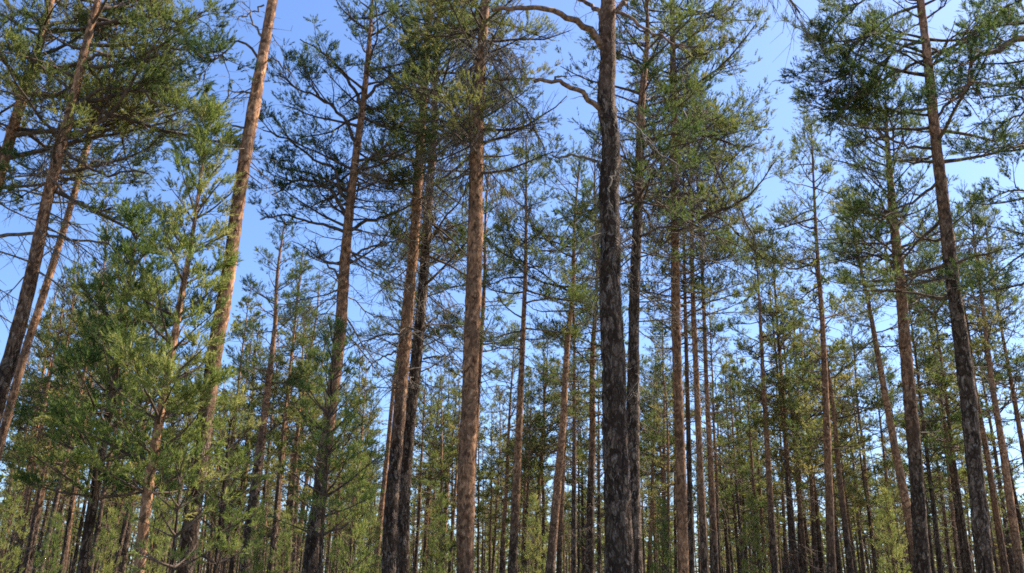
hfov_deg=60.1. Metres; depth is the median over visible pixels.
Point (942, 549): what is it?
pine
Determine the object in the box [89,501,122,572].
young pine
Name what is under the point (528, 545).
young pine
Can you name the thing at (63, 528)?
pine
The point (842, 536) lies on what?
pine
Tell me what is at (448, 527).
pine
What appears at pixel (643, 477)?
pine
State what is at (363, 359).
pine
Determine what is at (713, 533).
pine tree
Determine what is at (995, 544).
pine
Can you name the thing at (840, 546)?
pine
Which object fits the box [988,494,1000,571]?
pine
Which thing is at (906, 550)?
pine
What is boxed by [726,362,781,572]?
pine
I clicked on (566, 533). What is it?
pine
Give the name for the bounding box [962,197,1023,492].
pine tree
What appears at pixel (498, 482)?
pine
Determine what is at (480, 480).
pine
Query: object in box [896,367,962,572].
pine
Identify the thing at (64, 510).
pine
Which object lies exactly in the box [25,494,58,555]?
pine
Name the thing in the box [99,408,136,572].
pine
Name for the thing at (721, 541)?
pine
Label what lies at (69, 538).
pine tree
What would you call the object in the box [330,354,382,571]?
pine
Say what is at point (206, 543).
pine
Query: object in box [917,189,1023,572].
pine tree
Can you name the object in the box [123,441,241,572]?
pine sapling
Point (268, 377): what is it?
pine tree
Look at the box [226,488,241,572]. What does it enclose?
pine
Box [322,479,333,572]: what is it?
pine
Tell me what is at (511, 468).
pine
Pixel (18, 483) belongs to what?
pine
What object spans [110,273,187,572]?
pine tree
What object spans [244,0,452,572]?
crooked pine
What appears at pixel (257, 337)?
pine tree
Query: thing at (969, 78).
pine tree
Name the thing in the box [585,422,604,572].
pine
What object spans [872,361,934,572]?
pine
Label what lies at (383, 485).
pine tree
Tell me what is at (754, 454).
pine tree
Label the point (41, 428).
pine
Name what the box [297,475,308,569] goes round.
pine
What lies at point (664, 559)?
young pine
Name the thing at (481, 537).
pine
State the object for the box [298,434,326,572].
pine
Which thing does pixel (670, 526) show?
pine
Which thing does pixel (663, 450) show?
pine tree
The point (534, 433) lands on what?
pine tree
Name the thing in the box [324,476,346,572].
pine
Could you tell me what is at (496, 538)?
pine
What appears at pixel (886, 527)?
pine
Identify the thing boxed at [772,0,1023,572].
pine tree
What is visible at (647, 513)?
pine
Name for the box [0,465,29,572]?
young pine
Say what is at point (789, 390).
pine tree
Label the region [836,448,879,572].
pine
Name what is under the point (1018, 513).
pine
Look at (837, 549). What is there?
pine
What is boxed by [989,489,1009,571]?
pine
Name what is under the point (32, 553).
pine tree
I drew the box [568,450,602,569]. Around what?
pine
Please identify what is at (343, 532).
pine
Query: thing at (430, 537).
pine
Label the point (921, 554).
pine tree
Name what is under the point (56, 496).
pine
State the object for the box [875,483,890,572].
pine
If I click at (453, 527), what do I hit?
pine
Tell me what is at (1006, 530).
pine
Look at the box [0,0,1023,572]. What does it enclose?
sky
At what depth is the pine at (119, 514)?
61.43 m
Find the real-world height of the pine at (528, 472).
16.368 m
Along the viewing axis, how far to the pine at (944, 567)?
107.63 m
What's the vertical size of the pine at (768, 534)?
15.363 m
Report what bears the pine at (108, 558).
on the ground
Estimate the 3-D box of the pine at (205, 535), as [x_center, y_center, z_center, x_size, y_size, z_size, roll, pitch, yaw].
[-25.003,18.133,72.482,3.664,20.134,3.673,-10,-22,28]
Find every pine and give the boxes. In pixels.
[0,335,51,572]
[0,363,58,572]
[0,421,30,572]
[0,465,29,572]
[0,475,32,532]
[1,274,91,572]
[1,410,51,572]
[2,198,188,572]
[3,291,75,572]
[5,457,56,572]
[10,264,94,572]
[22,208,127,572]
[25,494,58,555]
[28,483,57,564]
[31,313,96,569]
[32,340,88,572]
[33,286,113,572]
[33,511,66,572]
[36,336,95,572]
[36,393,98,571]
[42,476,84,568]
[48,255,158,572]
[49,483,78,569]
[58,291,132,572]
[58,464,87,572]
[61,445,89,572]
[65,90,249,572]
[79,306,151,572]
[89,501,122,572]
[92,437,123,570]
[92,465,111,572]
[95,319,151,572]
[98,463,139,554]
[99,402,144,570]
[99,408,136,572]
[104,320,169,572]
[112,475,137,572]
[117,444,159,555]
[119,503,150,572]
[124,496,168,572]
[126,494,141,568]
[143,412,196,572]
[145,361,190,572]
[145,474,174,572]
[146,355,215,572]
[151,511,182,572]
[152,430,187,571]
[152,443,185,572]
[156,348,220,572]
[163,0,298,572]
[168,477,187,564]
[184,382,228,572]
[185,388,227,572]
[189,364,241,572]
[195,479,217,572]
[202,446,246,572]
[203,283,266,572]
[206,303,272,572]
[207,398,249,572]
[213,343,268,572]
[213,441,241,572]
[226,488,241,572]
[229,465,251,572]
[235,330,289,572]
[236,349,290,572]
[238,505,271,572]
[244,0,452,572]
[250,259,323,572]
[252,460,276,571]
[254,301,321,572]
[255,487,283,561]
[256,459,280,572]
[261,416,284,572]
[262,395,300,572]
[266,315,389,572]
[267,317,319,572]
[268,508,297,572]
[269,342,353,572]
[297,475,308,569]
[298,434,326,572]
[303,418,348,562]
[314,365,386,572]
[322,432,351,572]
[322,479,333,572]
[323,433,378,572]
[324,449,360,572]
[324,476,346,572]
[325,444,348,572]
[330,346,383,567]
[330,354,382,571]
[335,400,381,570]
[335,464,358,572]
[352,479,382,572]
[358,435,384,564]
[361,428,385,572]
[381,370,453,572]
[409,445,431,572]
[409,486,422,572]
[410,367,439,572]
[410,439,426,572]
[410,443,449,572]
[410,468,425,572]
[412,355,458,571]
[417,369,458,570]
[418,416,450,572]
[419,487,436,571]
[421,490,453,572]
[429,369,476,572]
[431,376,461,572]
[431,432,456,572]
[456,383,503,572]
[474,402,520,572]
[474,423,497,572]
[474,461,499,572]
[475,384,512,572]
[479,479,496,572]
[480,459,508,572]
[481,427,532,572]
[486,494,510,571]
[491,0,827,572]
[492,424,532,572]
[498,443,528,572]
[500,365,548,572]
[500,411,550,572]
[518,469,540,572]
[518,492,547,572]
[519,394,555,570]
[520,468,548,572]
[522,342,587,572]
[529,483,555,568]
[546,356,603,572]
[547,454,571,572]
[547,479,562,572]
[548,485,570,572]
[564,370,603,572]
[564,474,577,572]
[568,353,604,572]
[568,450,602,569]
[569,474,584,572]
[576,483,604,572]
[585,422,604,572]
[639,354,706,572]
[639,355,686,570]
[640,392,673,572]
[640,404,672,569]
[640,439,658,572]
[641,345,684,572]
[641,442,661,569]
[644,470,673,571]
[645,492,677,572]
[657,448,673,571]
[692,440,708,572]
[693,490,698,572]
[694,455,724,571]
[694,495,709,572]
[702,373,747,572]
[705,404,748,572]
[706,455,735,572]
[706,514,731,572]
[707,429,737,572]
[710,349,755,572]
[711,355,766,572]
[719,345,767,572]
[719,442,766,569]
[723,360,784,572]
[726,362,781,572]
[727,478,750,569]
[727,514,736,572]
[737,487,771,572]
[738,420,767,572]
[739,251,830,572]
[744,412,796,572]
[746,291,832,572]
[757,479,782,572]
[760,358,796,572]
[763,460,795,572]
[775,500,788,572]
[777,486,796,571]
[779,392,826,572]
[781,313,842,572]
[783,243,889,572]
[788,316,866,572]
[791,396,853,565]
[795,474,824,562]
[796,498,825,544]
[802,460,824,553]
[807,503,826,572]
[811,328,858,572]
[823,497,846,572]
[824,464,861,572]
[830,362,875,572]
[831,349,897,572]
[831,385,877,572]
[833,362,881,572]
[836,380,887,572]
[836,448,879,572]
[852,490,874,571]
[855,461,878,572]
[862,455,883,572]
[863,437,899,571]
[871,481,911,572]
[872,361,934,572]
[874,436,906,572]
[874,439,908,571]
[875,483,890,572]
[876,440,910,571]
[880,456,902,568]
[881,440,907,572]
[885,260,963,572]
[890,405,950,572]
[895,218,988,572]
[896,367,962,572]
[903,317,984,572]
[920,330,989,572]
[926,465,951,572]
[926,487,944,571]
[928,395,972,572]
[928,501,954,572]
[929,463,956,572]
[933,431,989,572]
[941,508,966,572]
[943,365,1015,572]
[946,229,1023,549]
[955,302,1023,572]
[970,472,1000,572]
[983,455,1010,572]
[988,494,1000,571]
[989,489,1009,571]
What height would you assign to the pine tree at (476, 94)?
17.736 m
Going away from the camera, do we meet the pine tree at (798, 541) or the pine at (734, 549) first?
the pine tree at (798, 541)
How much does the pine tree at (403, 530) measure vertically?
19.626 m
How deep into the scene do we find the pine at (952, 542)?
113.13 m
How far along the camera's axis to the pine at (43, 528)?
50.56 m
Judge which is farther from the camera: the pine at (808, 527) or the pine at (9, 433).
the pine at (808, 527)
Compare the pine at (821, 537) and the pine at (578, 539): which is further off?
the pine at (821, 537)
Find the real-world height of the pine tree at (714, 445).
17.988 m
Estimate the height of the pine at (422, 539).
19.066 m
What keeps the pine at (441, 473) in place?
on the ground
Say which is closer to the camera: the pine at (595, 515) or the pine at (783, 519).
the pine at (783, 519)
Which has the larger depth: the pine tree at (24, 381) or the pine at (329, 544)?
the pine at (329, 544)
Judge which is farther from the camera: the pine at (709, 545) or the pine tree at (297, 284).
the pine at (709, 545)
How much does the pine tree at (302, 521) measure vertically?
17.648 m
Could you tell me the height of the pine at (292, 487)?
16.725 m
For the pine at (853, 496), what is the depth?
49.22 m
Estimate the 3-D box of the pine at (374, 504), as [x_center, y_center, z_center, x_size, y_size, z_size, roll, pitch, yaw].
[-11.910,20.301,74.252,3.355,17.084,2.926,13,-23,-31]
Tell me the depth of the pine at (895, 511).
71.83 m
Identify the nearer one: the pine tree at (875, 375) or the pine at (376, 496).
the pine tree at (875, 375)
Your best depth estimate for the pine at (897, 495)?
62.93 m
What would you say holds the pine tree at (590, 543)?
on the ground
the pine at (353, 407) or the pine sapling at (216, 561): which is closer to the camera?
the pine sapling at (216, 561)
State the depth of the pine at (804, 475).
68.99 m
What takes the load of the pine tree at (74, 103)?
on the ground
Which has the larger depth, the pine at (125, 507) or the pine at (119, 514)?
the pine at (125, 507)
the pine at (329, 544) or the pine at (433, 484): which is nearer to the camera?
the pine at (433, 484)
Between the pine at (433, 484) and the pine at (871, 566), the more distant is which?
the pine at (871, 566)
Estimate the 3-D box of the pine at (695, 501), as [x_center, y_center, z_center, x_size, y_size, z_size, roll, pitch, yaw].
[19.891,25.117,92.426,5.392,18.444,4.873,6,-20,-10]
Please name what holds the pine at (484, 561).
on the ground
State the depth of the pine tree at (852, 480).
53.81 m
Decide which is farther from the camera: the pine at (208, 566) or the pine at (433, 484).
the pine at (433, 484)
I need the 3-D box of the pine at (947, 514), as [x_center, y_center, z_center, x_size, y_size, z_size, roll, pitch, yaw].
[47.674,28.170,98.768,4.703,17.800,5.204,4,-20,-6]
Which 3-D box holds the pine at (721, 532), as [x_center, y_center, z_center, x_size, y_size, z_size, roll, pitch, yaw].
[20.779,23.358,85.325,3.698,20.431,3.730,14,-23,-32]
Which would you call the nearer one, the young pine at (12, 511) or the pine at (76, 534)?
the young pine at (12, 511)
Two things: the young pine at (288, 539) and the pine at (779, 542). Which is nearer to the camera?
the young pine at (288, 539)
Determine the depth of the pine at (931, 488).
35.87 m
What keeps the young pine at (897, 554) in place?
on the ground
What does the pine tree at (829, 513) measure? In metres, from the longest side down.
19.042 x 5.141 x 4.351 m
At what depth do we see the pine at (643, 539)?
74.50 m
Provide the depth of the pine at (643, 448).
57.50 m
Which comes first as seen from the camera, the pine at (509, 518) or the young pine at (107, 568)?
the young pine at (107, 568)
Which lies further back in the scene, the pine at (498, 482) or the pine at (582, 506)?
the pine at (498, 482)
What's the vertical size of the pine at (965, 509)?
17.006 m
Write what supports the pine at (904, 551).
on the ground
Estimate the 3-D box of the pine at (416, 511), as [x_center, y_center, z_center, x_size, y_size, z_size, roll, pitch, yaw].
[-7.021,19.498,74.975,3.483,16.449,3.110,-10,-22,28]
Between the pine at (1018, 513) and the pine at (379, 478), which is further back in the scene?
the pine at (379, 478)
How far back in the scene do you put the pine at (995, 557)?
54.85 m
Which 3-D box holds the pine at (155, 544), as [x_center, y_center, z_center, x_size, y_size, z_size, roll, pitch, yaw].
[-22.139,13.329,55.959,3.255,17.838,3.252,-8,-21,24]
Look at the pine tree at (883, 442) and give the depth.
55.78 m
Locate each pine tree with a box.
[0,0,192,460]
[0,0,210,360]
[0,0,270,424]
[0,271,66,572]
[0,351,41,571]
[11,259,97,572]
[37,302,112,564]
[45,262,144,572]
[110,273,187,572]
[211,321,273,572]
[224,217,314,572]
[248,245,330,572]
[269,263,344,572]
[280,326,355,572]
[334,0,511,572]
[342,0,516,572]
[343,381,383,571]
[348,228,440,572]
[365,138,465,572]
[367,0,575,572]
[415,368,481,572]
[426,386,461,566]
[428,148,535,542]
[459,136,598,572]
[478,320,545,572]
[483,135,601,572]
[501,369,547,572]
[513,325,567,572]
[531,219,601,572]
[531,309,595,572]
[541,0,740,572]
[543,136,655,567]
[549,178,640,572]
[586,0,798,572]
[616,23,783,572]
[619,63,752,572]
[639,316,689,571]
[639,347,674,572]
[640,107,767,572]
[669,281,750,572]
[712,369,756,567]
[718,220,809,572]
[731,104,875,572]
[734,224,825,572]
[740,383,780,570]
[762,273,838,572]
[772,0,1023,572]
[792,58,1001,572]
[811,338,859,570]
[824,179,939,572]
[835,311,902,572]
[851,343,905,572]
[898,275,995,572]
[904,0,1023,301]
[906,195,1020,572]
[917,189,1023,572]
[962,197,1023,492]
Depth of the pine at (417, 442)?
61.59 m
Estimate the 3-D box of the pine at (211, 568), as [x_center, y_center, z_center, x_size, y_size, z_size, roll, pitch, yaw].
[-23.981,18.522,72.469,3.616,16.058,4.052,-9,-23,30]
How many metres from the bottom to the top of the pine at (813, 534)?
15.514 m
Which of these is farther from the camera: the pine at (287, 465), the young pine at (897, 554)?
the pine at (287, 465)
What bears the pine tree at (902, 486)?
on the ground
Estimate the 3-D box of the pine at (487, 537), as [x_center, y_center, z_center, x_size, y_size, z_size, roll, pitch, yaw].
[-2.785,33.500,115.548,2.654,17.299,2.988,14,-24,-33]
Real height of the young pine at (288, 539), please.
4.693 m
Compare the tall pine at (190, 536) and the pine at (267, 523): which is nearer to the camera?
the tall pine at (190, 536)
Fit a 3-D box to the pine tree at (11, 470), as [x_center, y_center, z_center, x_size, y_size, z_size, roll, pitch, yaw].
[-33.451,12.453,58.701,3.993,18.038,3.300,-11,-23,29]
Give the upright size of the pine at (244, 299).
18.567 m
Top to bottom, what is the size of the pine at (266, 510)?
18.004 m
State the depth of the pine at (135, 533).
99.48 m
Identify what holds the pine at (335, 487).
on the ground
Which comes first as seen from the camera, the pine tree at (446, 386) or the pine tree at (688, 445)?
the pine tree at (688, 445)
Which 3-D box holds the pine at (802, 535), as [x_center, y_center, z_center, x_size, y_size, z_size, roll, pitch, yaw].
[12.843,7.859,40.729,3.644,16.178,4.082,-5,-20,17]
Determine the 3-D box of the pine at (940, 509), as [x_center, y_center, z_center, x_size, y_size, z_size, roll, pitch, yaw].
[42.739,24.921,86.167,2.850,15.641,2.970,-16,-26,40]
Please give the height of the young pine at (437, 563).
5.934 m
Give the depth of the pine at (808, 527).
113.28 m
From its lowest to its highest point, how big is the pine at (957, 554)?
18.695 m
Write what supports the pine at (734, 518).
on the ground
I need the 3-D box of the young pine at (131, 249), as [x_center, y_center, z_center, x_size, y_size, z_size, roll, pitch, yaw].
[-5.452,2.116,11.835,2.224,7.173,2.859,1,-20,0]
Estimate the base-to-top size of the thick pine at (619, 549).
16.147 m
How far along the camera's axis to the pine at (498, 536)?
113.82 m
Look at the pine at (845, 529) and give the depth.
35.57 m
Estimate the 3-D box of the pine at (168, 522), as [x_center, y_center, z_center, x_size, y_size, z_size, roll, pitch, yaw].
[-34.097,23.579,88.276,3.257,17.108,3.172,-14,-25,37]
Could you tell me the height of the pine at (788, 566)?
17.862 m
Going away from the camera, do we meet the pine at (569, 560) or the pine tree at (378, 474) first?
the pine tree at (378, 474)
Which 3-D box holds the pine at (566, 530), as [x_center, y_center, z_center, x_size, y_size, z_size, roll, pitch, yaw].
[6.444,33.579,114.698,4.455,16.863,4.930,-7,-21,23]
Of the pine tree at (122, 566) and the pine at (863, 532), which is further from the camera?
the pine at (863, 532)
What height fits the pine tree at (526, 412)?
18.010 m
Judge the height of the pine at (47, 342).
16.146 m
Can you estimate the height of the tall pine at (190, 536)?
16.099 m
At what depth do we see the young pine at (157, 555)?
21.11 m
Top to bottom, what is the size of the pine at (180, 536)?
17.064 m
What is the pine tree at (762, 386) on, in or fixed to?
on the ground
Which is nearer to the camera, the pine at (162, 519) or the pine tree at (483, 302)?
the pine tree at (483, 302)
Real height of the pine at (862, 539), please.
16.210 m
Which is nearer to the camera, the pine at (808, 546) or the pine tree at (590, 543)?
the pine tree at (590, 543)
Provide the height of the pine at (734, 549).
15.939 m
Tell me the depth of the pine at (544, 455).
52.43 m
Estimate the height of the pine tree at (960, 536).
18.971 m
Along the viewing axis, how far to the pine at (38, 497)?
38.73 m
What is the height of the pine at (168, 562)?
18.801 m
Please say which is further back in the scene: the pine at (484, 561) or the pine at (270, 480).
the pine at (484, 561)
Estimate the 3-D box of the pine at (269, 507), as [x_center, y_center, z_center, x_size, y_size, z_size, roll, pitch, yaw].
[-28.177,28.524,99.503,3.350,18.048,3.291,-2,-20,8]
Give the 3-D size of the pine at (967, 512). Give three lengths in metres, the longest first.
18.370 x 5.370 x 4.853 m
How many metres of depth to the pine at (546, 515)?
110.35 m
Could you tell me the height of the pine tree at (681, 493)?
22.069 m
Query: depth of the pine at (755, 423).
39.11 m
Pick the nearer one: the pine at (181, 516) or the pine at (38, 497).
the pine at (38, 497)
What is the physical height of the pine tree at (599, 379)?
19.893 m
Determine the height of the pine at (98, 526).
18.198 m
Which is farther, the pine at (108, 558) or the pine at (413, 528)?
the pine at (413, 528)
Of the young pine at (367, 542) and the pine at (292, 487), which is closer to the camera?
the young pine at (367, 542)
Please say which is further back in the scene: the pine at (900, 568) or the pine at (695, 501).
the pine at (695, 501)
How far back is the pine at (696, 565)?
120.01 m
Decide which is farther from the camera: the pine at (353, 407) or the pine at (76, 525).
the pine at (76, 525)
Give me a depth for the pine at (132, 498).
41.44 m
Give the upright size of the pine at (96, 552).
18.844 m
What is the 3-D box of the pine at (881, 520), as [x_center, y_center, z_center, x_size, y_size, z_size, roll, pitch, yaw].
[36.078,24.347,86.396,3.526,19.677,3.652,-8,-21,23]
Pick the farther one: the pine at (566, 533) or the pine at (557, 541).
the pine at (557, 541)
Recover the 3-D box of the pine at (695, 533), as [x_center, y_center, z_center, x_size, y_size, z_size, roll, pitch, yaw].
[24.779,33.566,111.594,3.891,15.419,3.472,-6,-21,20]
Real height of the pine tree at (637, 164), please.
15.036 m
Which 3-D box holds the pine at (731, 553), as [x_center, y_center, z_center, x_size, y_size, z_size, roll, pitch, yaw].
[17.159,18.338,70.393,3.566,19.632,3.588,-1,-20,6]
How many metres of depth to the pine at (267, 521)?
65.04 m
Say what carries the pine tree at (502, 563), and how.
on the ground
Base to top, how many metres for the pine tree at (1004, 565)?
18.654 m
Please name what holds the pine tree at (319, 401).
on the ground
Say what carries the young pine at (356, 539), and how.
on the ground
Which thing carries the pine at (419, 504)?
on the ground
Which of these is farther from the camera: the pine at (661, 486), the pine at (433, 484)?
the pine at (433, 484)
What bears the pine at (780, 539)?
on the ground
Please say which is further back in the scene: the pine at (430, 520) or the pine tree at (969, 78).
the pine at (430, 520)
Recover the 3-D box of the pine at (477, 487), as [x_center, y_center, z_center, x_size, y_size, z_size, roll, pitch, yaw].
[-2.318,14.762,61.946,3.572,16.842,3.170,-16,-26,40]
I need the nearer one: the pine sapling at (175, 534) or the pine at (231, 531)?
the pine sapling at (175, 534)
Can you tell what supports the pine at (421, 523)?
on the ground
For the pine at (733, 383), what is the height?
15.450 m
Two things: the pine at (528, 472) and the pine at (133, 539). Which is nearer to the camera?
the pine at (528, 472)
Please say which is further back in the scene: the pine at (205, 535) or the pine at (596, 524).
the pine at (596, 524)
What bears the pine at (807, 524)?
on the ground
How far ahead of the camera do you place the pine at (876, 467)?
49.27 m
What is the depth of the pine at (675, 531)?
60.35 m
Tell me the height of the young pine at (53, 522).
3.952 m
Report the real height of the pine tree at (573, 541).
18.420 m
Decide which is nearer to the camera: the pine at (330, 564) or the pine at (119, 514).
the pine at (119, 514)
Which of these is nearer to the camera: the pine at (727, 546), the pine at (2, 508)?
the pine at (727, 546)
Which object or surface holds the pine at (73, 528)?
on the ground
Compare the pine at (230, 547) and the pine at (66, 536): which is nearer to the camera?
the pine at (66, 536)
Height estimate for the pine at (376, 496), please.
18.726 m
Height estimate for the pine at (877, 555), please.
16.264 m
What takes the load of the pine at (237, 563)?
on the ground
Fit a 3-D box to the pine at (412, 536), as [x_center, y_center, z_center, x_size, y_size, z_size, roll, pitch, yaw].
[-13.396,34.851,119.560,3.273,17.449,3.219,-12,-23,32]
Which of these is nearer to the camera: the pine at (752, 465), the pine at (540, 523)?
the pine at (752, 465)
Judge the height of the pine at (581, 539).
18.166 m
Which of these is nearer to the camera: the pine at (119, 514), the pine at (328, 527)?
the pine at (119, 514)
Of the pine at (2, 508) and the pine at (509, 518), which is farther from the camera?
the pine at (2, 508)
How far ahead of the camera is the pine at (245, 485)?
53.07 m
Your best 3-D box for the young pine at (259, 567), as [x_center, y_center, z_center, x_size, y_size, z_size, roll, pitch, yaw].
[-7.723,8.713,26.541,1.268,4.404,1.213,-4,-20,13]
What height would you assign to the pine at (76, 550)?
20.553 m
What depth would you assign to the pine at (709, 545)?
85.08 m
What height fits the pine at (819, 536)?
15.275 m
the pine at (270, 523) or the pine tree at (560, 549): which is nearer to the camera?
the pine tree at (560, 549)
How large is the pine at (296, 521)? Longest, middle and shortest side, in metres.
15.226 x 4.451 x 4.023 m
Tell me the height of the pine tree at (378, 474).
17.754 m
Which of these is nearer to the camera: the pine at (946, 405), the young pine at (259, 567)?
the young pine at (259, 567)
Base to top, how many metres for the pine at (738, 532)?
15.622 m
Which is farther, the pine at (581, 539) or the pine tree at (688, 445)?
the pine at (581, 539)
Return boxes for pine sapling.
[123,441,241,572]
[169,383,275,572]
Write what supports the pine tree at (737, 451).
on the ground
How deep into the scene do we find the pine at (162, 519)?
82.40 m
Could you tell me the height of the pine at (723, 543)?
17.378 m
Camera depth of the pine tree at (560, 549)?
51.22 m
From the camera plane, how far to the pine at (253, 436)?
51.64 m
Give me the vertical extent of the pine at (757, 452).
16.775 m
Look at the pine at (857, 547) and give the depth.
65.45 m
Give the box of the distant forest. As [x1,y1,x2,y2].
[0,462,1023,572]
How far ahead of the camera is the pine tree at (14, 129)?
15.84 m
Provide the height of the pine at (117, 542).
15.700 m
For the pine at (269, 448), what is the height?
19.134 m
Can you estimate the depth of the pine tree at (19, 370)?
17.95 m
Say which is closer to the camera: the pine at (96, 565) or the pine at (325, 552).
the pine at (96, 565)
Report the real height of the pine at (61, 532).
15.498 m
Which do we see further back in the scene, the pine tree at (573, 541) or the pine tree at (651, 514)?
the pine tree at (651, 514)
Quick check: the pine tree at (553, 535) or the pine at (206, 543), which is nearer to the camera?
the pine tree at (553, 535)
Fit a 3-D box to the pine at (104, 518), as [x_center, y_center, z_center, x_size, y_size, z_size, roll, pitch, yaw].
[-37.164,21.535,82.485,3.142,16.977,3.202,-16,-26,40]
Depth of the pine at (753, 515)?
66.38 m
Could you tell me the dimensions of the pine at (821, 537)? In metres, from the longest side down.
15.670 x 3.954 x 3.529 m
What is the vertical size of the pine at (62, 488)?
17.432 m
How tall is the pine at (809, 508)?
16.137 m
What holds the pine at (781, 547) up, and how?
on the ground
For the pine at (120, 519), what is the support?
on the ground
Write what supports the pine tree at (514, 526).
on the ground
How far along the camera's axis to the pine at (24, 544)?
66.06 m
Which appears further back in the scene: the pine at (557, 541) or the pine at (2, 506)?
the pine at (557, 541)
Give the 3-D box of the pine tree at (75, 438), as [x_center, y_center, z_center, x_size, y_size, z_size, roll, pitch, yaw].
[-25.019,8.989,49.297,4.062,18.547,3.434,13,-23,-30]
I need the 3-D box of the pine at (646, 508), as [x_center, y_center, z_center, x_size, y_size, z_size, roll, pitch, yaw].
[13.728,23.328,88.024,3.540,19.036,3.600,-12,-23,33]
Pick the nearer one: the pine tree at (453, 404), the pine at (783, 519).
the pine at (783, 519)
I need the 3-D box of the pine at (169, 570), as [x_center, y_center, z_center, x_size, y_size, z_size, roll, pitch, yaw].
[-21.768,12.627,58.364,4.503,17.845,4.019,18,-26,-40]
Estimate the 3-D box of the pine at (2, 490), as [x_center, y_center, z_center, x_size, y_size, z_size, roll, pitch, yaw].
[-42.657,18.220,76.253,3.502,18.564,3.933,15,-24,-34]
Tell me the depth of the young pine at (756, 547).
38.58 m
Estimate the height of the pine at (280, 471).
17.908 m
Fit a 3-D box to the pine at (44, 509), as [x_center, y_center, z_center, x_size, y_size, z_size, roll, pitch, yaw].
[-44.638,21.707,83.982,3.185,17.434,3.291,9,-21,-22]
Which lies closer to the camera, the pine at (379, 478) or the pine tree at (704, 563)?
the pine tree at (704, 563)
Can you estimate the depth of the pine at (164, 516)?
82.41 m
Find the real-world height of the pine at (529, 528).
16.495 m
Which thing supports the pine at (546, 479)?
on the ground
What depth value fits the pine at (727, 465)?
55.78 m
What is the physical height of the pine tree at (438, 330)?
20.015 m
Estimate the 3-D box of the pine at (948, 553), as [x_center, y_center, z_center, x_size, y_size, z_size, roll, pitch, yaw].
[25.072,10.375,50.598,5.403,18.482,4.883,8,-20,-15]
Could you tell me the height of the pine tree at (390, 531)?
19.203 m
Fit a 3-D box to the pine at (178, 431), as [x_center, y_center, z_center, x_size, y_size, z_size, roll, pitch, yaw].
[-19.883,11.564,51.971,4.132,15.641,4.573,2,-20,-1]
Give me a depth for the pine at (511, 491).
84.41 m
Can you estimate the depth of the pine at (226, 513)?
68.77 m
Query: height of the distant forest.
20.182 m
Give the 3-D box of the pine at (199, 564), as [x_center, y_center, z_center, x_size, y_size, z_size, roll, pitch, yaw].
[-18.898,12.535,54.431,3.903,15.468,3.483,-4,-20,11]
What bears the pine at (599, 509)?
on the ground
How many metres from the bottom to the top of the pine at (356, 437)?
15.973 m
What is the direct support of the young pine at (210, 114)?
on the ground
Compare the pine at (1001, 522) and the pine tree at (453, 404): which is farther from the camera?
the pine at (1001, 522)
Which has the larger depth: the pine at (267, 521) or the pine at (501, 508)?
the pine at (501, 508)
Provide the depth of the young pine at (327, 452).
14.37 m
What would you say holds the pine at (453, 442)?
on the ground
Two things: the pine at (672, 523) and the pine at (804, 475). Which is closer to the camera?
the pine at (804, 475)
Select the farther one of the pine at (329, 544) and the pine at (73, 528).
the pine at (329, 544)
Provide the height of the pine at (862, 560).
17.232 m
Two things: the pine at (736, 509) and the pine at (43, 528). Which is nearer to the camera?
the pine at (43, 528)

